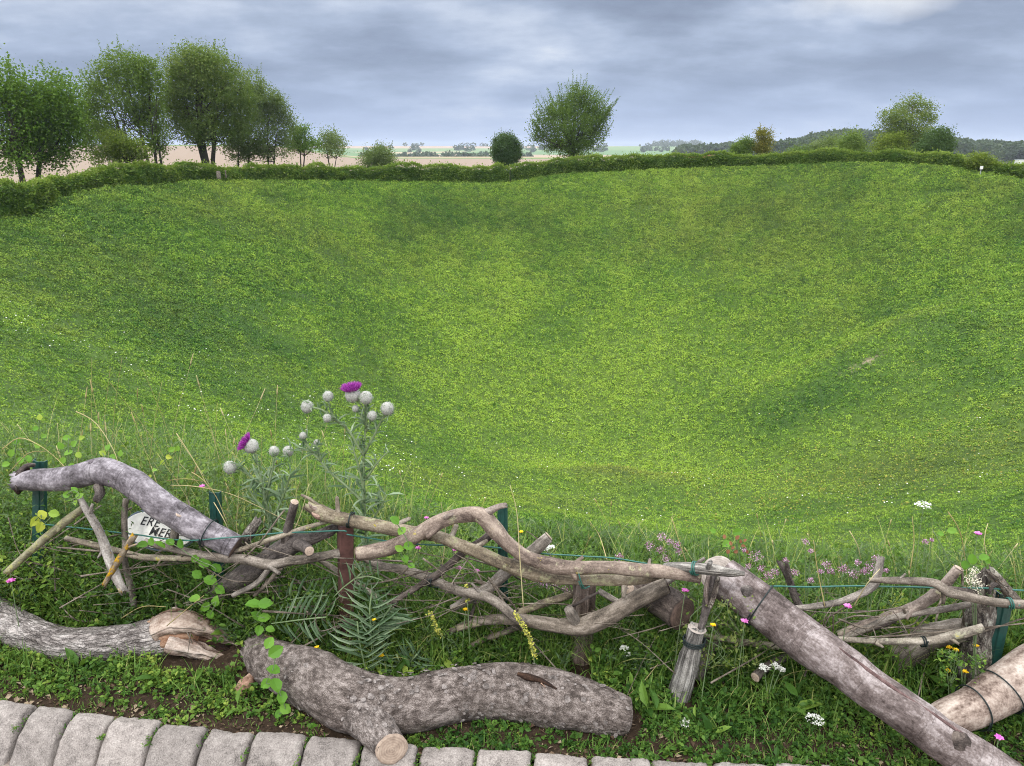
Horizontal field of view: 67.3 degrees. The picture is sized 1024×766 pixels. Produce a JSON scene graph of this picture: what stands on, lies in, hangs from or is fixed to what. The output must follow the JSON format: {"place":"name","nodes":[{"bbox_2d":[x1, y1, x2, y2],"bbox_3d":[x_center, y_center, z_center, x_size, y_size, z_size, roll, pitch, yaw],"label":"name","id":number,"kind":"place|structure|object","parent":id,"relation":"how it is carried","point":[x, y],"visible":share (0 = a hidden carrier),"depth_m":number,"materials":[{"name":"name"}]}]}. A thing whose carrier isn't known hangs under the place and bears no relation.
{"place":"outdoors","nodes":[
{"label":"outdoors","id":0,"kind":"place"},
{"bbox_2d":[0,144,1023,765],"bbox_3d":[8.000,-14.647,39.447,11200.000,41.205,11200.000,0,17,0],"label":"ground","id":1,"kind":"structure","parent":0,"point":[346,158],"depth_m":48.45,"materials":[{"name":"green plant"}]},
{"bbox_2d":[0,173,60,217],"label":"hedge","id":2,"kind":"object","parent":1,"relation":"on","point":[28,197],"visible":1,"depth_m":48.57,"materials":[{"name":"green plant"}]},
{"bbox_2d":[0,43,74,182],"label":"broadleaf tree","id":3,"kind":"object","parent":1,"relation":"on","point":[13,149],"visible":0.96,"depth_m":54.84,"materials":[{"name":"green plant"}]},
{"bbox_2d":[0,59,104,178],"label":"broadleaf tree","id":4,"kind":"object","parent":1,"relation":"on","point":[70,112],"visible":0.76,"depth_m":56.62,"materials":[{"name":"green plant"}]},
{"bbox_2d":[35,157,164,197],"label":"hedge","id":5,"kind":"object","parent":1,"relation":"on","point":[140,172],"visible":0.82,"depth_m":56.27,"materials":[{"name":"green plant"}]},
{"bbox_2d":[67,37,179,167],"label":"tree","id":6,"kind":"object","parent":1,"relation":"on","point":[139,81],"visible":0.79,"depth_m":63.44,"materials":[{"name":"green plant"}]},
{"bbox_2d":[89,122,163,164],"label":"bush","id":7,"kind":"object","parent":1,"relation":"on","point":[126,144],"visible":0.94,"depth_m":59.17,"materials":[{"name":"green plant"}]},
{"bbox_2d":[146,35,263,167],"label":"tree","id":8,"kind":"object","parent":1,"relation":"on","point":[200,73],"visible":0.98,"depth_m":67.14,"materials":[{"name":"green plant"}]},
{"bbox_2d":[217,63,304,168],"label":"tree","id":9,"kind":"object","parent":1,"relation":"on","point":[271,110],"visible":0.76,"depth_m":71.68,"materials":[{"name":"green plant"}]},
{"bbox_2d":[283,121,324,166],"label":"tree","id":10,"kind":"object","parent":1,"relation":"on","point":[306,145],"visible":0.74,"depth_m":77.15,"materials":[{"name":"green plant"}]},
{"bbox_2d":[156,159,509,183],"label":"hedge","id":11,"kind":"object","parent":1,"relation":"on","point":[192,171],"visible":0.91,"depth_m":72.25,"materials":[{"name":"green plant"}]},
{"bbox_2d":[314,121,351,165],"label":"tree","id":12,"kind":"object","parent":1,"relation":"on","point":[332,139],"visible":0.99,"depth_m":79.56,"materials":[{"name":"green plant"}]},
{"bbox_2d":[351,138,400,167],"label":"bush","id":13,"kind":"object","parent":1,"relation":"on","point":[375,158],"visible":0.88,"depth_m":76.59,"materials":[{"name":"green plant"}]},
{"bbox_2d":[486,129,524,167],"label":"bush","id":14,"kind":"object","parent":1,"relation":"on","point":[506,148],"visible":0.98,"depth_m":82.26,"materials":[{"name":"green plant"}]},
{"bbox_2d":[359,139,737,156],"bbox_3d":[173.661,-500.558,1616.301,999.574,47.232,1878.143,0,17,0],"label":"distant hedgerow trees","id":15,"kind":"object","parent":1,"relation":"on","point":[691,146],"visible":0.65,"depth_m":1009.16,"materials":[{"name":"green plant"}]},
{"bbox_2d":[522,69,619,160],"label":"feathery tree","id":16,"kind":"object","parent":1,"relation":"on","point":[573,102],"visible":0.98,"depth_m":82.73,"materials":[{"name":"green plant"}]},
{"bbox_2d":[509,150,686,181],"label":"hedge","id":17,"kind":"object","parent":1,"relation":"on","point":[585,164],"visible":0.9,"depth_m":79.42,"materials":[{"name":"green plant"}]},
{"bbox_2d":[285,284,1019,526],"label":"yellow meadow flowers","id":18,"kind":"object","parent":1,"relation":"on","point":[807,469],"visible":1,"depth_m":37.43,"materials":[{"name":"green plant"}]},
{"bbox_2d":[749,123,780,154],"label":"bush","id":19,"kind":"object","parent":1,"relation":"on","point":[763,135],"visible":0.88,"depth_m":79.39,"materials":[{"name":"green plant"}]},
{"bbox_2d":[685,145,960,168],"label":"hedge","id":20,"kind":"object","parent":1,"relation":"on","point":[821,155],"visible":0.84,"depth_m":73.71,"materials":[{"name":"green plant"}]},
{"bbox_2d":[829,124,872,153],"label":"bush","id":21,"kind":"object","parent":1,"relation":"on","point":[852,141],"visible":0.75,"depth_m":76.29,"materials":[{"name":"green plant"}]},
{"bbox_2d":[728,127,1023,162],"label":"wood","id":22,"kind":"object","parent":1,"relation":"on","point":[1009,150],"visible":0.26,"depth_m":541.70,"materials":[{"name":"green plant"}]},
{"bbox_2d":[863,126,914,153],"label":"bush","id":23,"kind":"object","parent":1,"relation":"on","point":[892,140],"visible":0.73,"depth_m":73.05,"materials":[{"name":"green plant"}]},
{"bbox_2d":[871,89,945,153],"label":"tree","id":24,"kind":"object","parent":1,"relation":"on","point":[908,119],"visible":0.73,"depth_m":76.72,"materials":[{"name":"green plant"}]},
{"bbox_2d":[911,123,961,156],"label":"bush","id":25,"kind":"object","parent":1,"relation":"on","point":[942,138],"visible":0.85,"depth_m":70.13,"materials":[{"name":"green plant"}]},
{"bbox_2d":[951,150,1023,178],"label":"hedge","id":26,"kind":"object","parent":1,"relation":"on","point":[1015,169],"visible":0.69,"depth_m":64.12,"materials":[{"name":"green plant"}]},
{"bbox_2d":[0,510,1023,765],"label":"verge soil","id":27,"kind":"structure","parent":0,"point":[224,660],"depth_m":2.26,"materials":[{"name":"brown soil"}]},
{"bbox_2d":[32,458,47,584],"bbox_3d":[-1.650,0.529,2.681,0.145,0.567,0.025,0,17,0],"label":"green metal stake","id":28,"kind":"object","parent":27,"relation":"on","point":[38,497],"visible":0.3,"depth_m":2.64,"materials":[{"name":"green metal"}]},
{"bbox_2d":[0,596,237,660],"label":"fallen log","id":29,"kind":"object","parent":27,"relation":"on","point":[37,633],"visible":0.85,"depth_m":2.50,"materials":[{"name":"grey wood"}]},
{"bbox_2d":[209,490,224,582],"bbox_3d":[-0.998,0.636,2.615,0.076,0.584,0.022,0,17,0],"label":"green metal stake","id":30,"kind":"object","parent":27,"relation":"on","point":[215,513],"visible":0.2,"depth_m":2.54,"materials":[{"name":"green metal"}]},
{"bbox_2d":[223,432,307,595],"bbox_3d":[-0.814,0.521,2.606,0.267,0.752,0.164,-6,18,-20],"label":"woolly thistle","id":31,"kind":"object","parent":27,"relation":"on","point":[247,444],"visible":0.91,"depth_m":2.54,"materials":[{"name":"green plant"}]},
{"bbox_2d":[261,637,290,717],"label":"climber sprig","id":32,"kind":"object","parent":27,"relation":"on","point":[275,652],"visible":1,"depth_m":2.22,"materials":[{"name":"green plant"}]},
{"bbox_2d":[280,381,403,599],"bbox_3d":[-0.556,0.435,2.551,0.417,0.916,0.162,0,17,0],"label":"woolly thistle","id":33,"kind":"object","parent":27,"relation":"on","point":[353,394],"visible":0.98,"depth_m":2.49,"materials":[{"name":"green plant"}]},
{"bbox_2d":[337,525,354,645],"bbox_3d":[-0.546,0.728,2.533,0.071,0.582,0.057,-7,18,-23],"label":"wooden post","id":34,"kind":"object","parent":27,"relation":"on","point":[345,544],"visible":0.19,"depth_m":2.47,"materials":[{"name":"brown paint"}]},
{"bbox_2d":[144,538,339,597],"bbox_3d":[-0.878,0.601,2.460,0.658,0.165,0.114,1,17,5],"label":"fence branch","id":35,"kind":"object","parent":34,"relation":"attached to","point":[276,566],"visible":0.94,"depth_m":2.43,"materials":[{"name":"brown wood"}]},
{"bbox_2d":[8,457,242,557],"bbox_3d":[-1.273,0.397,2.498,0.822,0.303,0.123,4,17,12],"label":"fence log","id":36,"kind":"object","parent":35,"relation":"on","point":[148,495],"visible":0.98,"depth_m":2.45,"materials":[{"name":"grey wood"}]},
{"bbox_2d":[75,495,128,595],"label":"fence branch","id":37,"kind":"object","parent":36,"relation":"attached to","point":[106,552],"visible":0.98,"depth_m":2.45,"materials":[{"name":"grey wood"}]},
{"bbox_2d":[3,506,82,575],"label":"fence branch","id":38,"kind":"object","parent":37,"relation":"on","point":[52,532],"visible":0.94,"depth_m":2.47,"materials":[{"name":"beige wood"}]},
{"bbox_2d":[233,521,327,553],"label":"fence branch","id":39,"kind":"object","parent":36,"relation":"on","point":[247,546],"visible":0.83,"depth_m":2.43,"materials":[{"name":"brown wood"}]},
{"bbox_2d":[64,536,199,564],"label":"fence branch","id":40,"kind":"object","parent":35,"relation":"attached to","point":[146,557],"visible":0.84,"depth_m":2.51,"materials":[{"name":"brown wood"}]},
{"bbox_2d":[136,537,224,593],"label":"climber sprig","id":41,"kind":"object","parent":35,"relation":"hanging from","point":[209,579],"visible":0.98,"depth_m":2.46,"materials":[{"name":"green plant"}]},
{"bbox_2d":[190,499,337,612],"bbox_3d":[-0.837,0.593,2.491,0.565,0.496,0.145,3,17,11],"label":"fence branch","id":42,"kind":"object","parent":34,"relation":"attached to","point":[293,544],"visible":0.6,"depth_m":2.45,"materials":[{"name":"brown wood"}]},
{"bbox_2d":[45,524,346,540],"bbox_3d":[-1.072,0.483,2.482,1.120,0.094,0.081,3,17,11],"label":"fence wire","id":43,"kind":"object","parent":42,"relation":"attached to","point":[211,538],"visible":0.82,"depth_m":2.43,"materials":[{"name":"green metal"}]},
{"bbox_2d":[121,498,137,607],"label":"fence branch","id":44,"kind":"object","parent":43,"relation":"attached to","point":[124,528],"visible":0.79,"depth_m":2.53,"materials":[{"name":"brown wood"}]},
{"bbox_2d":[128,510,193,551],"bbox_3d":[-1.201,0.503,2.626,0.243,0.136,0.075,0,17,0],"label":"name plate","id":45,"kind":"object","parent":43,"relation":"attached to","point":[145,523],"visible":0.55,"depth_m":2.61,"materials":[{"name":"white paint"}]},
{"bbox_2d":[300,494,662,598],"bbox_3d":[-0.101,0.488,2.362,1.133,0.247,0.103,3,17,10],"label":"fence branch","id":46,"kind":"object","parent":34,"relation":"on","point":[326,514],"visible":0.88,"depth_m":2.33,"materials":[{"name":"brown wood"}]},
{"bbox_2d":[346,534,646,563],"bbox_3d":[-0.029,0.515,2.381,0.979,0.071,0.096,2,17,7],"label":"fence wire","id":47,"kind":"object","parent":34,"relation":"attached to","point":[501,548],"visible":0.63,"depth_m":2.40,"materials":[{"name":"green metal"}]},
{"bbox_2d":[450,532,551,611],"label":"fence branch","id":48,"kind":"object","parent":47,"relation":"attached to","point":[540,544],"visible":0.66,"depth_m":2.40,"materials":[{"name":"grey wood"}]},
{"bbox_2d":[354,503,701,584],"bbox_3d":[0.034,0.466,2.289,1.043,0.212,0.087,2,17,8],"label":"fence branch","id":49,"kind":"object","parent":47,"relation":"attached to","point":[488,522],"visible":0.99,"depth_m":2.28,"materials":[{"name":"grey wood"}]},
{"bbox_2d":[663,560,744,576],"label":"fence branch","id":50,"kind":"object","parent":49,"relation":"on","point":[709,568],"visible":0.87,"depth_m":2.18,"materials":[{"name":"grey wood"}]},
{"bbox_2d":[328,613,387,670],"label":"fern","id":51,"kind":"object","parent":27,"relation":"on","point":[347,649],"visible":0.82,"depth_m":2.38,"materials":[{"name":"green plant"}]},
{"bbox_2d":[338,584,418,662],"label":"fern","id":52,"kind":"object","parent":27,"relation":"on","point":[393,625],"visible":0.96,"depth_m":2.39,"materials":[{"name":"green plant"}]},
{"bbox_2d":[332,559,382,598],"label":"frond","id":53,"kind":"object","parent":52,"relation":"attached to","point":[358,577],"visible":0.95,"depth_m":2.39,"materials":[{"name":"green plant"}]},
{"bbox_2d":[374,636,436,672],"bbox_3d":[-0.337,0.865,2.422,0.215,0.148,0.086,0,17,0],"label":"thistle rosette","id":54,"kind":"object","parent":27,"relation":"on","point":[405,653],"visible":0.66,"depth_m":2.41,"materials":[{"name":"green plant"}]},
{"bbox_2d":[0,698,834,765],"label":"kerb joint weeds","id":55,"kind":"object","parent":27,"relation":"on","point":[205,737],"visible":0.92,"depth_m":2.17,"materials":[{"name":"green plant"}]},
{"bbox_2d":[234,633,632,764],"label":"fallen log","id":56,"kind":"object","parent":27,"relation":"on","point":[378,716],"visible":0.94,"depth_m":2.20,"materials":[{"name":"grey wood"}]},
{"bbox_2d":[245,597,274,635],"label":"climber sprig","id":57,"kind":"object","parent":56,"relation":"on","point":[264,603],"visible":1,"depth_m":2.40,"materials":[{"name":"green plant"}]},
{"bbox_2d":[0,555,1012,735],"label":"broad leaved weeds","id":58,"kind":"object","parent":27,"relation":"on","point":[791,688],"visible":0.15,"depth_m":2.29,"materials":[{"name":"green plant"}]},
{"bbox_2d":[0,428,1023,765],"bbox_3d":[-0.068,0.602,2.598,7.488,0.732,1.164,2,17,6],"label":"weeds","id":59,"kind":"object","parent":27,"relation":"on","point":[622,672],"visible":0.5,"depth_m":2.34,"materials":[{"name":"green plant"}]},
{"bbox_2d":[0,391,1023,765],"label":"verge grass","id":60,"kind":"structure","parent":27,"relation":"on","point":[26,661],"depth_m":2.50,"materials":[{"name":"green plant"}]},
{"bbox_2d":[271,589,338,642],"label":"frond","id":61,"kind":"object","parent":60,"relation":"on","point":[314,628],"visible":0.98,"depth_m":2.43,"materials":[{"name":"green plant"}]},
{"bbox_2d":[934,648,986,685],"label":"bushy weed","id":62,"kind":"object","parent":60,"relation":"on","point":[952,654],"visible":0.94,"depth_m":2.20,"materials":[{"name":"green plant"}]},
{"bbox_2d":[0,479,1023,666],"bbox_3d":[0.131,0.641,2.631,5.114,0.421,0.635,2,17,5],"label":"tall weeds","id":63,"kind":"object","parent":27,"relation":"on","point":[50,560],"visible":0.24,"depth_m":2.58,"materials":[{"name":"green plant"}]},
{"bbox_2d":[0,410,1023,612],"bbox_3d":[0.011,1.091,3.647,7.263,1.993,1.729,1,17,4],"label":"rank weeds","id":64,"kind":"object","parent":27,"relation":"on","point":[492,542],"visible":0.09,"depth_m":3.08,"materials":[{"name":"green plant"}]},
{"bbox_2d":[0,500,1023,695],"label":"brushwood","id":65,"kind":"object","parent":27,"relation":"on","point":[505,597],"visible":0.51,"depth_m":2.42,"materials":[{"name":"brown wood"}]},
{"bbox_2d":[634,583,693,629],"bbox_3d":[0.465,0.681,2.446,0.113,0.112,0.225,-12,20,-34],"label":"fence log","id":66,"kind":"object","parent":65,"relation":"on","point":[667,610],"visible":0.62,"depth_m":2.36,"materials":[{"name":"brown wood"}]},
{"bbox_2d":[838,623,984,647],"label":"fence branch","id":67,"kind":"object","parent":65,"relation":"on","point":[953,636],"visible":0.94,"depth_m":2.24,"materials":[{"name":"beige wood"}]},
{"bbox_2d":[0,488,1023,763],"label":"feathery weeds","id":68,"kind":"object","parent":27,"relation":"on","point":[268,710],"visible":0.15,"depth_m":2.38,"materials":[{"name":"green plant"}]},
{"bbox_2d":[0,664,1023,765],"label":"leaf litter","id":69,"kind":"object","parent":27,"relation":"on","point":[16,699],"visible":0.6,"depth_m":2.23,"materials":[{"name":"plant"}]},
{"bbox_2d":[2,353,1023,694],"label":"dry grass stalks","id":70,"kind":"object","parent":27,"relation":"on","point":[340,493],"visible":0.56,"depth_m":2.75,"materials":[{"name":"beige plant"}]},
{"bbox_2d":[570,585,595,665],"bbox_3d":[0.226,0.813,2.467,0.088,0.429,0.087,0,17,0],"label":"wooden post","id":71,"kind":"object","parent":27,"relation":"on","point":[587,606],"visible":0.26,"depth_m":2.41,"materials":[{"name":"brown wood"}]},
{"bbox_2d":[457,590,572,631],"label":"fence branch","id":72,"kind":"object","parent":71,"relation":"attached to","point":[562,597],"visible":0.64,"depth_m":2.42,"materials":[{"name":"brown wood"}]},
{"bbox_2d":[445,557,705,635],"bbox_3d":[0.182,0.685,2.358,0.806,0.324,0.141,1,17,3],"label":"fence branch","id":73,"kind":"object","parent":71,"relation":"attached to","point":[616,610],"visible":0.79,"depth_m":2.32,"materials":[{"name":"brown wood"}]},
{"bbox_2d":[364,560,526,625],"bbox_3d":[-0.218,0.653,2.415,0.562,0.128,0.051,6,18,19],"label":"fence branch","id":74,"kind":"object","parent":73,"relation":"on","point":[503,607],"visible":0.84,"depth_m":2.36,"materials":[{"name":"brown wood"}]},
{"bbox_2d":[389,533,491,605],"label":"fence branch","id":75,"kind":"object","parent":74,"relation":"on","point":[435,575],"visible":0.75,"depth_m":2.40,"materials":[{"name":"brown wood"}]},
{"bbox_2d":[668,621,706,702],"bbox_3d":[0.522,0.864,2.311,0.100,0.323,0.072,0,17,0],"label":"wooden stake","id":76,"kind":"object","parent":27,"relation":"on","point":[685,671],"visible":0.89,"depth_m":2.28,"materials":[{"name":"grey wood"}]},
{"bbox_2d":[698,575,719,629],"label":"fence branch","id":77,"kind":"object","parent":76,"relation":"on","point":[711,587],"visible":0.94,"depth_m":2.23,"materials":[{"name":"grey wood"}]},
{"bbox_2d":[679,595,759,670],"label":"weeds","id":78,"kind":"object","parent":27,"relation":"on","point":[731,638],"visible":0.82,"depth_m":2.29,"materials":[{"name":"green plant"}]},
{"bbox_2d":[881,618,966,677],"bbox_3d":[1.267,0.841,2.396,0.261,0.290,0.096,9,19,27],"label":"fence log","id":79,"kind":"object","parent":27,"relation":"on","point":[921,652],"visible":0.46,"depth_m":2.35,"materials":[{"name":"grey wood"}]},
{"bbox_2d":[956,567,996,683],"bbox_3d":[1.405,0.740,2.304,0.100,0.400,0.096,0,17,0],"label":"wooden stump","id":80,"kind":"object","parent":27,"relation":"on","point":[986,616],"visible":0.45,"depth_m":2.28,"materials":[{"name":"grey wood"}]},
{"bbox_2d":[983,565,1021,599],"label":"fence branch","id":81,"kind":"object","parent":80,"relation":"on","point":[993,575],"visible":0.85,"depth_m":2.19,"materials":[{"name":"grey wood"}]},
{"bbox_2d":[931,644,1023,731],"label":"fence log","id":82,"kind":"object","parent":27,"relation":"on","point":[965,707],"visible":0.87,"depth_m":2.12,"materials":[{"name":"beige wood"}]},
{"bbox_2d":[991,590,1011,664],"bbox_3d":[1.447,0.805,2.308,0.048,0.398,0.028,0,17,0],"label":"green metal stake","id":83,"kind":"object","parent":27,"relation":"on","point":[1000,633],"visible":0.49,"depth_m":2.28,"materials":[{"name":"green metal"}]},
{"bbox_2d":[0,0,1023,145],"label":"sky","id":84,"kind":"structure","parent":0,"point":[428,72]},
{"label":"path","id":85,"kind":"structure","parent":0,"visible":0},
{"bbox_2d":[0,700,36,765],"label":"kerb stone","id":86,"kind":"object","parent":85,"relation":"on","point":[13,714],"visible":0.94,"depth_m":2.25,"materials":[{"name":"grey stone"}]},
{"bbox_2d":[9,706,76,765],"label":"kerb stone","id":87,"kind":"object","parent":85,"relation":"on","point":[38,739],"visible":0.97,"depth_m":2.22,"materials":[{"name":"grey stone"}]},
{"bbox_2d":[53,713,113,765],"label":"kerb stone","id":88,"kind":"object","parent":85,"relation":"on","point":[80,743],"visible":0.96,"depth_m":2.21,"materials":[{"name":"grey stone"}]},
{"bbox_2d":[96,716,161,765],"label":"kerb stone","id":89,"kind":"object","parent":85,"relation":"on","point":[124,739],"visible":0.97,"depth_m":2.19,"materials":[{"name":"grey stone"}]},
{"bbox_2d":[145,724,208,765],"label":"kerb stone","id":90,"kind":"object","parent":85,"relation":"on","point":[173,745],"visible":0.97,"depth_m":2.18,"materials":[{"name":"grey stone"}]},
{"bbox_2d":[197,729,254,765],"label":"kerb stone","id":91,"kind":"object","parent":85,"relation":"on","point":[223,748],"visible":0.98,"depth_m":2.16,"materials":[{"name":"grey stone"}]},
{"bbox_2d":[246,732,305,765],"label":"kerb stone","id":92,"kind":"object","parent":85,"relation":"on","point":[276,749],"visible":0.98,"depth_m":2.14,"materials":[{"name":"grey stone"}]},
{"bbox_2d":[301,736,362,765],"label":"kerb stone","id":93,"kind":"object","parent":85,"relation":"on","point":[325,751],"visible":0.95,"depth_m":2.13,"materials":[{"name":"grey stone"}]},
{"bbox_2d":[360,744,419,765],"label":"kerb stone","id":94,"kind":"object","parent":85,"relation":"on","point":[369,758],"visible":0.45,"depth_m":2.11,"materials":[{"name":"grey stone"}]},
{"bbox_2d":[419,747,475,765],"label":"kerb stone","id":95,"kind":"object","parent":85,"relation":"on","point":[449,756],"visible":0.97,"depth_m":2.11,"materials":[{"name":"grey stone"}]},
{"bbox_2d":[476,749,531,765],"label":"kerb stone","id":96,"kind":"object","parent":85,"relation":"on","point":[503,758],"visible":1,"depth_m":2.10,"materials":[{"name":"grey stone"}]},
{"bbox_2d":[534,753,586,765],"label":"kerb stone","id":97,"kind":"object","parent":85,"relation":"on","point":[545,759],"visible":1,"depth_m":2.10,"materials":[{"name":"grey stone"}]},
{"bbox_2d":[591,756,649,765],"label":"kerb stone","id":98,"kind":"object","parent":85,"relation":"on","point":[602,761],"visible":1,"depth_m":2.09,"materials":[{"name":"grey stone"}]},
{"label":"kerb","id":99,"kind":"structure","parent":0,"visible":0},
{"bbox_2d":[701,556,1021,765],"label":"fence log","id":100,"kind":"object","parent":99,"relation":"on","point":[793,631],"visible":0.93,"depth_m":2.07,"materials":[{"name":"brown wood"}]},
{"bbox_2d":[771,585,1023,590],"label":"fence wire","id":101,"kind":"object","parent":100,"relation":"attached to","point":[882,586],"visible":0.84,"depth_m":2.26,"materials":[{"name":"green plastic"}]},
{"bbox_2d":[796,556,884,610],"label":"fence branch","id":102,"kind":"object","parent":101,"relation":"attached to","point":[868,589],"visible":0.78,"depth_m":2.26,"materials":[{"name":"grey wood"}]},
{"bbox_2d":[836,565,963,635],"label":"fence branch","id":103,"kind":"object","parent":101,"relation":"on","point":[933,596],"visible":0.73,"depth_m":2.28,"materials":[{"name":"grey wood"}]},
{"bbox_2d":[842,601,973,636],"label":"fence branch","id":104,"kind":"object","parent":103,"relation":"on","point":[933,610],"visible":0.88,"depth_m":2.28,"materials":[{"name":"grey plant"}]},
{"bbox_2d":[869,573,1023,608],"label":"fence branch","id":105,"kind":"object","parent":101,"relation":"attached to","point":[961,593],"visible":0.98,"depth_m":2.16,"materials":[{"name":"grey wood"}]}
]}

